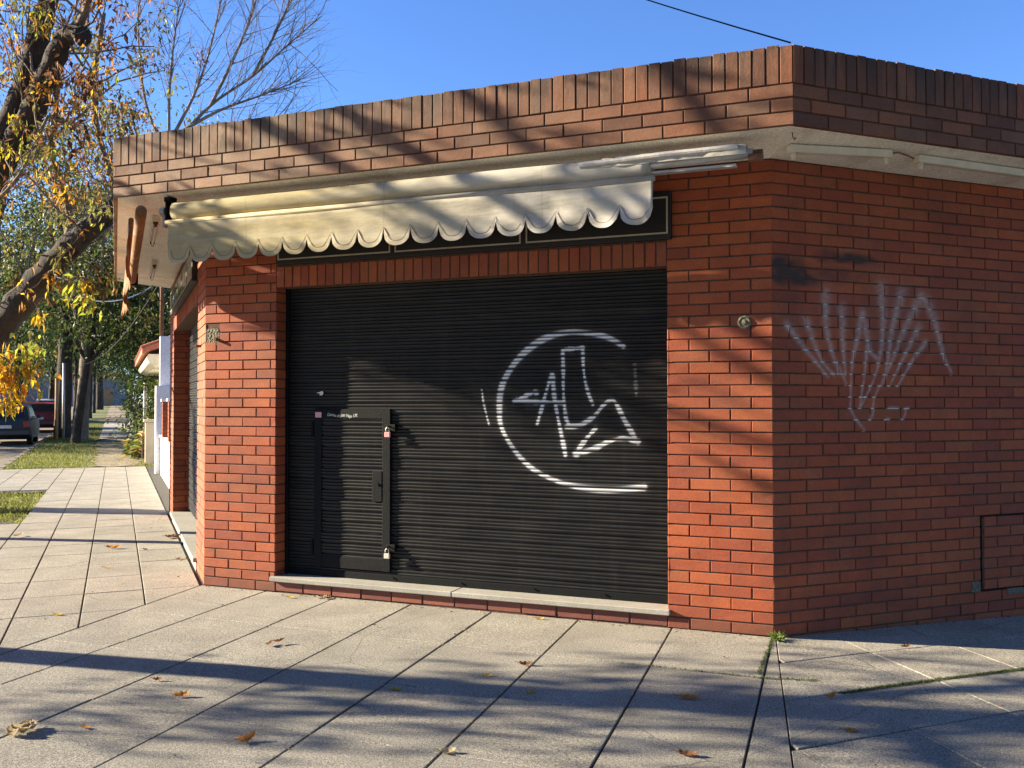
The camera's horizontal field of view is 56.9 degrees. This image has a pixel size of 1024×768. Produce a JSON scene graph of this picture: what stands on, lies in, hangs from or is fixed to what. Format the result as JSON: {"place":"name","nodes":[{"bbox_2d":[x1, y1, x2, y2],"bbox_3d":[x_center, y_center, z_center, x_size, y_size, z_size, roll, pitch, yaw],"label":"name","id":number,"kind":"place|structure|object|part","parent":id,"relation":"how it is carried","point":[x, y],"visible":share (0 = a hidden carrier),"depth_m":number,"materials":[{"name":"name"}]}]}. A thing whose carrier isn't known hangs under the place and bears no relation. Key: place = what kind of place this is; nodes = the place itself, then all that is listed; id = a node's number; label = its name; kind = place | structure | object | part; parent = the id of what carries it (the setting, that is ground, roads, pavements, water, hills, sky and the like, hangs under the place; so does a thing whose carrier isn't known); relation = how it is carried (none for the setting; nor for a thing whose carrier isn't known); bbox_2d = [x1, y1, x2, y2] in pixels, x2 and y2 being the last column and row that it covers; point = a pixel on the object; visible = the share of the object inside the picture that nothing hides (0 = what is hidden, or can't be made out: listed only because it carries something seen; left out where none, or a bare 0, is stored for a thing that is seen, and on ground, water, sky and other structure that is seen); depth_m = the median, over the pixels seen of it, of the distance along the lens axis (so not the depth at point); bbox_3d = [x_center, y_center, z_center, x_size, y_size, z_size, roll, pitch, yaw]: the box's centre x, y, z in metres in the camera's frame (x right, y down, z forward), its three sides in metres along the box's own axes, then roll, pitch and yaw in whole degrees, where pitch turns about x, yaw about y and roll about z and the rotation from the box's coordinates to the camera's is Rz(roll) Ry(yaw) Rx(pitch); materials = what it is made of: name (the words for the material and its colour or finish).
{"place":"outdoors","nodes":[
{"label":"outdoors","id":0,"kind":"place"},
{"bbox_2d":[0,407,72,466],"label":"road","id":1,"kind":"structure","parent":0,"point":[10,449],"depth_m":33.75,"materials":[{"name":"grey asphalt"}]},
{"bbox_2d":[0,404,40,443],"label":"parked car","id":2,"kind":"object","parent":1,"relation":"on","point":[25,425],"visible":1,"depth_m":33.59,"materials":[{"name":"black paint"}]},
{"bbox_3d":[-18.488,1.035,34.686,1.578,0.357,2.699,0,-1,-23],"label":"window","id":3,"kind":"part","parent":2,"relation":"part of","materials":[{"name":"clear glass"}]},
{"bbox_2d":[23,402,54,427],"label":"parked car","id":4,"kind":"object","parent":1,"relation":"on","point":[45,411],"visible":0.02,"depth_m":44.07,"materials":[{"name":"red paint"}]},
{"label":"window","id":5,"kind":"part","parent":4,"relation":"part of","materials":[{"name":"black glass"}]},
{"bbox_2d":[36,399,54,401],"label":"parked car","id":6,"kind":"object","parent":1,"relation":"on","point":[47,400],"depth_m":55.05,"materials":[{"name":"grey paint"}]},
{"bbox_2d":[3,406,109,469],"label":"grass verge","id":7,"kind":"object","parent":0,"point":[98,416],"depth_m":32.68,"materials":[{"name":"green plant"}]},
{"bbox_2d":[54,378,58,438],"bbox_3d":[-17.367,1.016,36.023,0.124,2.750,0.130,0,-1,22],"label":"wooden post","id":8,"kind":"object","parent":7,"relation":"on","point":[56,405],"visible":0.66,"depth_m":35.98,"materials":[{"name":"brown wood"}]},
{"bbox_2d":[20,324,102,374],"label":"leaning tree","id":9,"kind":"object","parent":7,"relation":"on","point":[57,355],"depth_m":52.47,"materials":[{"name":"green plant"}]},
{"bbox_2d":[62,363,64,438],"bbox_3d":[-17.319,0.795,36.481,0.095,3.200,0.100,0,-1,22],"label":"metal post","id":10,"kind":"object","parent":7,"relation":"on","point":[63,400],"visible":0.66,"depth_m":36.45,"materials":[{"name":"grey metal"}]},
{"bbox_2d":[19,238,119,410],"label":"verge tree","id":11,"kind":"object","parent":7,"relation":"on","point":[75,377],"visible":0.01,"depth_m":45.70,"materials":[{"name":"green plant"}]},
{"bbox_2d":[20,268,140,428],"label":"leaning tree","id":12,"kind":"object","parent":7,"relation":"on","point":[76,360],"visible":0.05,"depth_m":40.47,"materials":[{"name":"green plant"}]},
{"bbox_2d":[0,165,167,437],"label":"verge tree","id":13,"kind":"object","parent":7,"relation":"on","point":[62,355],"visible":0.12,"depth_m":36.77,"materials":[{"name":"green plant"}]},
{"bbox_2d":[0,192,170,443],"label":"leaning tree","id":14,"kind":"object","parent":7,"relation":"on","point":[90,354],"visible":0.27,"depth_m":32.66,"materials":[{"name":"green plant"}]},
{"bbox_2d":[49,342,124,417],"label":"verge tree","id":15,"kind":"object","parent":7,"relation":"on","point":[90,414],"depth_m":63.34,"materials":[{"name":"brown plant"}]},
{"bbox_2d":[73,353,120,412],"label":"leaning tree","id":16,"kind":"object","parent":7,"relation":"on","point":[94,396],"visible":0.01,"depth_m":78.26,"materials":[{"name":"brown plant"}]},
{"bbox_2d":[96,356,138,409],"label":"evergreen tree","id":17,"kind":"object","parent":7,"relation":"on","point":[99,401],"visible":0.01,"depth_m":91.89,"materials":[{"name":"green plant"}]},
{"bbox_2d":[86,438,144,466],"bbox_3d":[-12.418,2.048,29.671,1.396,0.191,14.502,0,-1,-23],"label":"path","id":18,"kind":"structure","parent":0,"point":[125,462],"depth_m":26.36,"materials":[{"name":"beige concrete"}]},
{"bbox_2d":[98,421,134,438],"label":"path","id":19,"kind":"structure","parent":0,"point":[108,428],"depth_m":42.13,"materials":[{"name":"concrete"}]},
{"bbox_2d":[104,405,129,421],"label":"path","id":20,"kind":"structure","parent":0,"point":[113,410],"depth_m":72.32,"materials":[{"name":"grey concrete"}]},
{"bbox_2d":[94,403,151,466],"bbox_3d":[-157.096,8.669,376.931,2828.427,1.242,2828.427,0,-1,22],"label":"ground","id":21,"kind":"structure","parent":0,"point":[102,441],"depth_m":28.06,"materials":[{"name":"soil"}]},
{"bbox_2d":[0,193,57,403],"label":"evergreen tree","id":22,"kind":"object","parent":21,"relation":"on","point":[18,362],"visible":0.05,"depth_m":53.52,"materials":[{"name":"green plant"}]},
{"bbox_2d":[3,327,57,394],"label":"evergreen tree","id":23,"kind":"object","parent":21,"relation":"on","point":[52,366],"visible":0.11,"depth_m":64.72,"materials":[{"name":"green plant"}]},
{"bbox_2d":[0,420,71,469],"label":"kerb","id":24,"kind":"structure","parent":21,"relation":"on","point":[14,459],"depth_m":28.48,"materials":[{"name":"concrete"}]},
{"bbox_2d":[12,338,73,398],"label":"evergreen tree","id":25,"kind":"object","parent":21,"relation":"on","point":[51,394],"visible":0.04,"depth_m":70.43,"materials":[{"name":"green plant"}]},
{"bbox_2d":[0,360,103,403],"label":"house","id":26,"kind":"structure","parent":21,"relation":"on","point":[35,397],"depth_m":127.54,"materials":[{"name":"ceramic"}]},
{"bbox_2d":[0,188,131,382],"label":"evergreen tree","id":27,"kind":"object","parent":21,"relation":"on","point":[38,359],"visible":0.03,"depth_m":46.71,"materials":[{"name":"green plant"}]},
{"bbox_2d":[43,356,115,391],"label":"evergreen tree","id":28,"kind":"object","parent":21,"relation":"on","point":[98,375],"visible":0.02,"depth_m":84.43,"materials":[{"name":"green plant"}]},
{"bbox_2d":[0,74,174,440],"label":"olive green tree","id":29,"kind":"object","parent":21,"relation":"on","point":[85,431],"visible":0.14,"depth_m":34.62,"materials":[{"name":"green plant"}]},
{"bbox_2d":[71,371,133,406],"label":"house","id":30,"kind":"structure","parent":21,"relation":"on","point":[109,400],"depth_m":116.35,"materials":[{"name":"paint"}]},
{"bbox_2d":[104,389,112,405],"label":"door","id":31,"kind":"structure","parent":30,"relation":"in","point":[108,399],"depth_m":116.23,"materials":[{"name":"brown wood"}]},
{"bbox_2d":[41,227,170,396],"bbox_3d":[-12.244,-2.008,33.778,8.287,8.835,8.563,0,-1,22],"label":"garden tree","id":32,"kind":"object","parent":21,"relation":"on","point":[152,310],"visible":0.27,"depth_m":32.52,"materials":[{"name":"green plant"}]},
{"bbox_2d":[56,294,167,394],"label":"garden tree","id":33,"kind":"object","parent":21,"relation":"on","point":[114,367],"visible":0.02,"depth_m":51.95,"materials":[{"name":"green plant"}]},
{"bbox_2d":[103,354,139,405],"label":"evergreen tree","id":34,"kind":"object","parent":21,"relation":"on","point":[124,380],"visible":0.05,"depth_m":98.42,"materials":[{"name":"green plant"}]},
{"bbox_2d":[22,69,225,295],"bbox_3d":[-9.849,-3.261,26.536,6.928,11.369,8.384,1,-1,-24],"label":"olive green tree","id":35,"kind":"object","parent":21,"relation":"on","point":[103,177],"visible":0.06,"depth_m":26.11,"materials":[{"name":"green plant"}]},
{"bbox_2d":[78,285,169,385],"bbox_3d":[-14.546,-2.377,40.631,9.420,9.718,9.116,0,-1,-14],"label":"garden tree","id":36,"kind":"object","parent":21,"relation":"on","point":[118,359],"visible":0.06,"depth_m":39.72,"materials":[{"name":"green plant"}]},
{"bbox_2d":[97,308,159,402],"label":"garden tree","id":37,"kind":"object","parent":21,"relation":"on","point":[120,369],"visible":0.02,"depth_m":68.08,"materials":[{"name":"green plant"}]},
{"bbox_2d":[107,376,154,433],"bbox_3d":[-15.191,0.868,39.692,2.569,2.966,3.156,0,-1,1],"label":"garden shrub","id":38,"kind":"object","parent":21,"relation":"on","point":[140,406],"visible":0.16,"depth_m":39.15,"materials":[{"name":"green plant"}]},
{"bbox_2d":[143,383,146,428],"bbox_3d":[-11.672,1.164,30.055,0.133,2.400,0.140,0,-1,22],"label":"garden post","id":39,"kind":"object","parent":21,"relation":"on","point":[144,396],"visible":0.28,"depth_m":30.02,"materials":[{"name":"white paint"}]},
{"bbox_2d":[134,339,159,375],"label":"tiled house","id":40,"kind":"structure","parent":21,"relation":"on","point":[147,358],"depth_m":23.02,"materials":[{"name":"paint"}]},
{"bbox_2d":[143,419,154,464],"bbox_3d":[-9.176,1.561,24.018,0.370,1.320,0.450,0,-1,-23],"label":"gate post","id":41,"kind":"object","parent":21,"relation":"on","point":[149,439],"visible":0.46,"depth_m":23.84,"materials":[{"name":"beige concrete"}]},
{"bbox_2d":[89,0,356,131],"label":"bare tree","id":42,"kind":"object","parent":21,"relation":"on","point":[213,101],"visible":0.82,"depth_m":18.33,"materials":[{"name":"brown plant"}]},
{"bbox_2d":[113,44,1023,636],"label":"corner shop","id":43,"kind":"structure","parent":21,"relation":"on","point":[777,390],"depth_m":6.86,"materials":[{"name":"red brick"}]},
{"bbox_2d":[121,205,146,318],"bbox_3d":[-4.019,-1.188,9.968,0.204,0.636,4.871,0,-1,-22],"label":"awning","id":44,"kind":"object","parent":43,"relation":"attached to","point":[131,271],"visible":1,"depth_m":8.87,"materials":[{"name":"fabric"}]},
{"bbox_2d":[150,260,156,279],"bbox_3d":[-4.398,-1.387,11.575,0.056,0.099,1.200,0,-1,-22],"label":"strip light","id":45,"kind":"object","parent":43,"relation":"attached to","point":[153,268],"visible":1,"depth_m":11.31,"materials":[{"name":"beige plastic"}]},
{"bbox_2d":[149,215,158,246],"bbox_3d":[-3.414,-1.448,9.006,0.056,0.099,1.200,0,-1,-22],"label":"strip light","id":46,"kind":"object","parent":43,"relation":"attached to","point":[154,228],"visible":1,"depth_m":8.78,"materials":[{"name":"beige plastic"}]},
{"bbox_2d":[170,253,197,315],"bbox_3d":[-3.733,-1.097,10.682,0.060,0.320,3.850,0,-1,-23],"label":"signboard","id":47,"kind":"object","parent":43,"relation":"attached to","point":[185,283],"visible":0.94,"depth_m":10.02,"materials":[{"name":"black glass"}]},
{"bbox_2d":[384,548,389,558],"bbox_3d":[-0.989,1.342,7.478,0.048,0.081,0.022,0,-1,22],"label":"padlock","id":48,"kind":"object","parent":43,"relation":"attached to","point":[386,555],"visible":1,"depth_m":7.47,"materials":[{"name":"silver metal"}]},
{"bbox_2d":[384,427,390,436],"bbox_3d":[-0.987,0.382,7.497,0.048,0.081,0.022,0,-1,22],"label":"padlock","id":49,"kind":"object","parent":43,"relation":"attached to","point":[387,434],"visible":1,"depth_m":7.49,"materials":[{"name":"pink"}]},
{"bbox_2d":[159,144,763,263],"bbox_3d":[-0.668,-1.273,6.886,4.876,0.566,0.168,0,-1,22],"label":"awning","id":50,"kind":"object","parent":43,"relation":"attached to","point":[601,193],"visible":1,"depth_m":6.79,"materials":[{"name":"fabric"}]},
{"bbox_2d":[276,191,671,264],"bbox_3d":[-0.414,-1.155,7.159,3.280,0.328,0.055,0,-1,22],"label":"signboard","id":51,"kind":"object","parent":43,"relation":"attached to","point":[656,225],"visible":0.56,"depth_m":6.96},
{"bbox_2d":[647,0,790,43],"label":"overhead wire","id":52,"kind":"object","parent":43,"relation":"attached to","point":[722,22],"visible":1,"depth_m":6.69,"materials":[{"name":"black"}]},
{"bbox_2d":[787,144,892,164],"bbox_3d":[2.161,-1.507,6.218,0.768,0.115,0.056,0,-1,-15],"label":"strip light","id":53,"kind":"object","parent":43,"relation":"attached to","point":[793,150],"visible":1,"depth_m":6.19,"materials":[{"name":"white plastic"}]},
{"bbox_2d":[914,154,1023,177],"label":"strip light","id":54,"kind":"object","parent":43,"relation":"attached to","point":[920,160],"visible":1,"depth_m":6.58,"materials":[{"name":"white plastic"}]},
{"bbox_2d":[979,513,1023,590],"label":"meter door","id":55,"kind":"structure","parent":43,"relation":"in","point":[1001,535],"depth_m":7.06,"materials":[{"name":"red brick"}]},
{"bbox_2d":[126,406,152,466],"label":"grass verge","id":56,"kind":"object","parent":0,"point":[132,438],"depth_m":45.00,"materials":[{"name":"green plant"}]},
{"bbox_2d":[118,430,144,460],"bbox_3d":[-9.813,1.657,25.649,1.787,0.849,1.421,0,-1,22],"label":"spiky plant","id":57,"kind":"object","parent":56,"relation":"on","point":[137,449],"visible":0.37,"depth_m":25.45,"materials":[{"name":"green plant"}]},
{"bbox_2d":[107,364,158,438],"bbox_3d":[-12.362,0.624,32.642,2.634,3.143,3.174,0,-1,22],"label":"garden shrub","id":58,"kind":"object","parent":56,"relation":"on","point":[133,390],"visible":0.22,"depth_m":32.17,"materials":[{"name":"green plant"}]},
{"bbox_2d":[112,374,158,446],"bbox_3d":[-10.874,0.935,28.935,2.496,2.813,2.576,0,-1,-15],"label":"garden shrub","id":59,"kind":"object","parent":56,"relation":"on","point":[151,412],"visible":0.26,"depth_m":28.70,"materials":[{"name":"green plant"}]},
{"bbox_2d":[127,433,153,465],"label":"verge grass","id":60,"kind":"structure","parent":56,"relation":"on","point":[144,463],"depth_m":24.04,"materials":[{"name":"green plant"}]},
{"bbox_2d":[0,466,1023,767],"bbox_3d":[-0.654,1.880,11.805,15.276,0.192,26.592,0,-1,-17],"label":"pavement","id":61,"kind":"structure","parent":0,"point":[120,646],"depth_m":5.30,"materials":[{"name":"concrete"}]},
{"bbox_2d":[5,718,37,734],"bbox_3d":[-2.308,1.608,4.447,0.136,0.053,0.163,-1,-1,33],"label":"fallen leaf","id":62,"kind":"object","parent":61,"relation":"on","point":[22,727],"visible":1,"depth_m":4.42,"materials":[{"name":"beige plant"}]},
{"bbox_2d":[0,491,45,522],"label":"grass","id":63,"kind":"structure","parent":61,"relation":"on","point":[15,506],"depth_m":14.50,"materials":[{"name":"green plant"}]},
{"bbox_2d":[0,0,209,420],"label":"street tree","id":64,"kind":"object","parent":63,"relation":"on","point":[37,79],"visible":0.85,"depth_m":13.02,"materials":[{"name":"yellow plant"}]},
{"bbox_2d":[103,545,120,547],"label":"fallen leaf","id":65,"kind":"object","parent":61,"relation":"on","point":[111,546],"visible":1,"depth_m":10.06,"materials":[{"name":"orange plant"}]},
{"bbox_2d":[154,336,169,473],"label":"party wall","id":66,"kind":"structure","parent":61,"relation":"on","point":[162,390],"depth_m":20.86,"materials":[{"name":"white paint"}]},
{"bbox_2d":[160,287,163,335],"bbox_3d":[-7.959,-1.996,21.481,0.133,1.830,0.140,0,-1,22],"label":"service mast","id":67,"kind":"object","parent":66,"relation":"on","point":[161,312],"visible":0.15,"depth_m":21.44,"materials":[{"name":"white"}]},
{"bbox_2d":[86,287,156,363],"bbox_3d":[-11.486,-1.544,27.259,0.016,1.519,13.556,1,-1,-31],"label":"service cable","id":68,"kind":"object","parent":67,"relation":"attached to","point":[129,327],"visible":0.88,"depth_m":24.77,"materials":[{"name":"black rubber"}]},
{"bbox_2d":[96,286,150,301],"bbox_3d":[-8.088,-2.023,19.859,0.022,0.862,3.266,0,-1,4],"label":"service cable","id":69,"kind":"object","parent":67,"relation":"attached to","point":[121,299],"visible":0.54,"depth_m":19.52,"materials":[{"name":"white plastic"}]},
{"bbox_2d":[159,398,169,487],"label":"garden wall","id":70,"kind":"structure","parent":61,"relation":"on","point":[164,452],"depth_m":19.19,"materials":[{"name":"white paint"}]},
{"bbox_2d":[163,533,179,537],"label":"fallen leaf","id":71,"kind":"object","parent":61,"relation":"on","point":[173,535],"visible":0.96,"depth_m":10.81,"materials":[{"name":"brown plant"}]},
{"bbox_2d":[169,690,189,696],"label":"fallen leaf","id":72,"kind":"object","parent":61,"relation":"on","point":[180,693],"visible":1,"depth_m":4.98,"materials":[{"name":"orange plant"}]},
{"bbox_2d":[233,730,255,741],"bbox_3d":[-1.219,1.613,4.307,0.113,0.039,0.048,2,-2,-57],"label":"fallen leaf","id":73,"kind":"object","parent":61,"relation":"on","point":[248,737],"visible":1,"depth_m":4.33,"materials":[{"name":"brown plant"}]},
{"bbox_2d":[266,638,283,644],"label":"fallen leaf","id":74,"kind":"object","parent":61,"relation":"on","point":[276,640],"visible":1,"depth_m":6.05,"materials":[{"name":"brown plant"}]},
{"bbox_2d":[313,594,330,597],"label":"fallen leaf","id":75,"kind":"object","parent":61,"relation":"on","point":[324,596],"visible":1,"depth_m":7.47,"materials":[{"name":"plant"}]},
{"bbox_2d":[435,747,454,752],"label":"fallen leaf","id":76,"kind":"object","parent":61,"relation":"on","point":[446,749],"visible":1,"depth_m":4.18,"materials":[{"name":"beige plant"}]},
{"bbox_2d":[18,513,1022,765],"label":"leaf litter","id":77,"kind":"object","parent":61,"relation":"on","point":[464,629],"visible":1,"depth_m":6.50,"materials":[{"name":"brown plant"}]},
{"bbox_2d":[516,660,531,664],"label":"fallen leaf","id":78,"kind":"object","parent":61,"relation":"on","point":[525,662],"visible":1,"depth_m":5.58,"materials":[{"name":"brown plant"}]},
{"bbox_2d":[671,693,698,698],"bbox_3d":[0.909,1.634,4.952,0.144,0.022,0.061,0,-1,22],"label":"fallen leaf","id":79,"kind":"object","parent":61,"relation":"on","point":[689,696],"visible":1,"depth_m":4.96,"materials":[{"name":"brown plant"}]},
{"bbox_2d":[674,749,697,755],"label":"fallen leaf","id":80,"kind":"object","parent":61,"relation":"on","point":[686,752],"visible":1,"depth_m":4.15,"materials":[{"name":"brown plant"}]},
{"bbox_2d":[767,630,787,640],"bbox_3d":[1.738,1.647,6.164,0.143,0.063,0.156,0,-1,8],"label":"weed","id":81,"kind":"object","parent":61,"relation":"on","point":[778,637],"visible":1,"depth_m":6.17,"materials":[{"name":"green plant"}]},
{"bbox_2d":[601,638,1023,693],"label":"joint moss","id":82,"kind":"object","parent":61,"relation":"on","point":[766,654],"visible":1,"depth_m":5.33,"materials":[{"name":"green plant"}]},
{"bbox_2d":[824,691,835,697],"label":"fallen leaf","id":83,"kind":"object","parent":61,"relation":"on","point":[832,694],"visible":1,"depth_m":4.97,"materials":[{"name":"brown plant"}]},
{"bbox_2d":[841,727,858,731],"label":"fallen leaf","id":84,"kind":"object","parent":61,"relation":"on","point":[850,729],"visible":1,"depth_m":4.46,"materials":[{"name":"brown plant"}]},
{"bbox_2d":[0,0,1023,402],"label":"sky","id":85,"kind":"structure","parent":0,"point":[395,49],"materials":[{"name":"blue"}]}
]}

